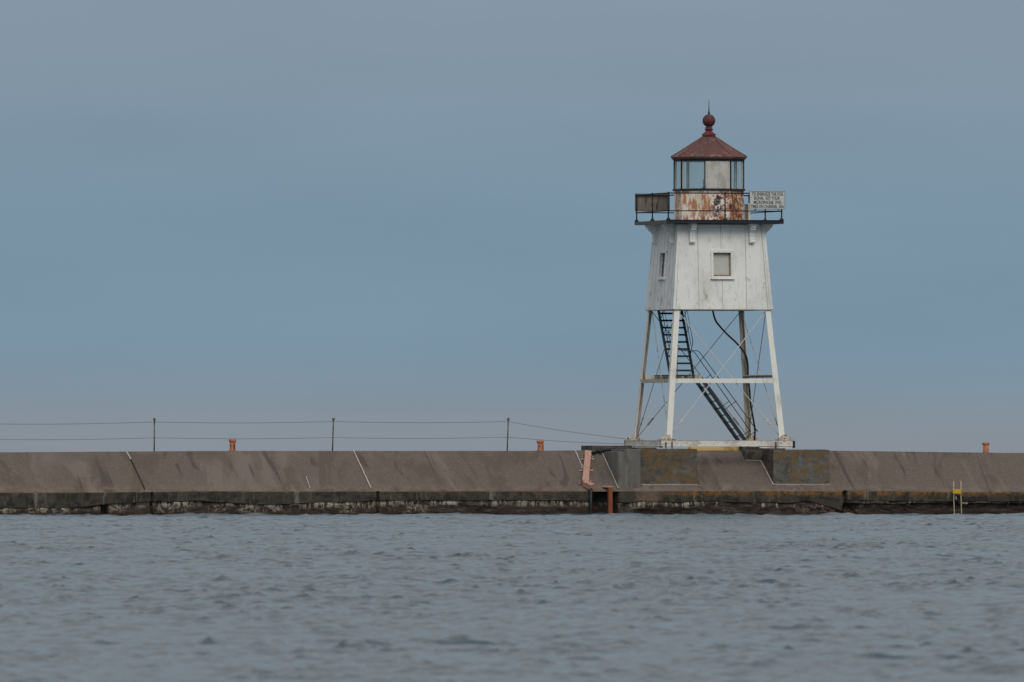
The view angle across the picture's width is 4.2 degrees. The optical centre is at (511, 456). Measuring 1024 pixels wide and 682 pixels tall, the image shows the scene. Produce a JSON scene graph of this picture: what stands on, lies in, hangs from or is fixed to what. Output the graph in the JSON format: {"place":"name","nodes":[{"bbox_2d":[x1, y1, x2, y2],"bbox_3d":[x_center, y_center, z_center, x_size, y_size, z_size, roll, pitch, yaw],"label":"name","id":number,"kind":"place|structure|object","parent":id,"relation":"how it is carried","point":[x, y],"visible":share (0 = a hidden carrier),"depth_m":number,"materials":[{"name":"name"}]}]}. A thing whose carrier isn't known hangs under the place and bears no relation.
{"place":"outdoors","nodes":[
{"label":"outdoors","id":0,"kind":"place"},
{"bbox_2d":[0,512,1023,681],"bbox_3d":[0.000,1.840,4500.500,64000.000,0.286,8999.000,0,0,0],"label":"water","id":1,"kind":"structure","parent":0,"point":[563,597],"depth_m":179.57,"materials":[{"name":"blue liquid"}]},
{"bbox_2d":[0,445,1023,515],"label":"breakwater","id":2,"kind":"object","parent":1,"relation":"in","point":[731,480],"visible":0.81,"depth_m":435.95,"materials":[{"name":"grey concrete"}]},
{"bbox_2d":[229,439,235,450],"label":"bollard","id":3,"kind":"object","parent":2,"relation":"on","point":[232,444],"visible":1,"depth_m":435.56,"materials":[{"name":"orange metal"}]},
{"bbox_2d":[0,418,624,450],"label":"wire fence","id":4,"kind":"object","parent":2,"relation":"on","point":[333,421],"visible":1,"depth_m":437.20,"materials":[{"name":"grey metal"}]},
{"bbox_2d":[537,440,543,450],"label":"bollard","id":5,"kind":"object","parent":2,"relation":"on","point":[540,445],"visible":1,"depth_m":438.17,"materials":[{"name":"orange metal"}]},
{"bbox_2d":[578,450,593,489],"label":"cable duct","id":6,"kind":"object","parent":2,"relation":"attached to","point":[586,482],"visible":1,"depth_m":436.62,"materials":[{"name":"metal"}]},
{"bbox_2d":[589,488,591,512],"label":"drain pipe","id":7,"kind":"object","parent":2,"relation":"attached to","point":[590,505],"visible":0.6,"depth_m":435.83,"materials":[{"name":"black metal"}]},
{"bbox_2d":[602,486,612,512],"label":"fender post","id":8,"kind":"object","parent":2,"relation":"on","point":[609,499],"visible":0.76,"depth_m":435.97,"materials":[{"name":"orange metal"}]},
{"bbox_2d":[591,448,625,453],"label":"hose","id":9,"kind":"object","parent":2,"relation":"on","point":[599,451],"visible":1,"depth_m":437.91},
{"bbox_2d":[624,108,794,448],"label":"lighthouse","id":10,"kind":"object","parent":2,"relation":"on","point":[709,248],"visible":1,"depth_m":438.82,"materials":[{"name":"metal"}]},
{"bbox_2d":[635,194,669,210],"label":"sign","id":11,"kind":"object","parent":10,"relation":"attached to","point":[644,203],"visible":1,"depth_m":441.51,"materials":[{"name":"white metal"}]},
{"bbox_2d":[656,251,666,279],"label":"window","id":12,"kind":"structure","parent":10,"relation":"in","point":[664,255],"depth_m":439.72,"materials":[{"name":"white glass"}]},
{"bbox_2d":[711,250,734,278],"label":"window","id":13,"kind":"structure","parent":10,"relation":"in","point":[720,259],"depth_m":438.65,"materials":[{"name":"white wood"}]},
{"bbox_2d":[712,311,755,439],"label":"power cable","id":14,"kind":"object","parent":10,"relation":"attached to","point":[727,334],"visible":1,"depth_m":441.87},
{"bbox_2d":[749,191,784,209],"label":"sign","id":15,"kind":"object","parent":10,"relation":"attached to","point":[766,199],"visible":1,"depth_m":438.50,"materials":[{"name":"white metal"}]},
{"bbox_2d":[953,481,961,513],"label":"ladder","id":16,"kind":"object","parent":2,"relation":"attached to","point":[956,491],"visible":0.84,"depth_m":438.93,"materials":[{"name":"grey metal"}]},
{"bbox_2d":[982,442,989,452],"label":"bollard","id":17,"kind":"object","parent":2,"relation":"on","point":[985,447],"visible":1,"depth_m":441.99,"materials":[{"name":"orange metal"}]},
{"bbox_2d":[0,0,1023,452],"label":"sky","id":18,"kind":"structure","parent":0,"point":[237,219],"materials":[{"name":"blue"}]}
]}

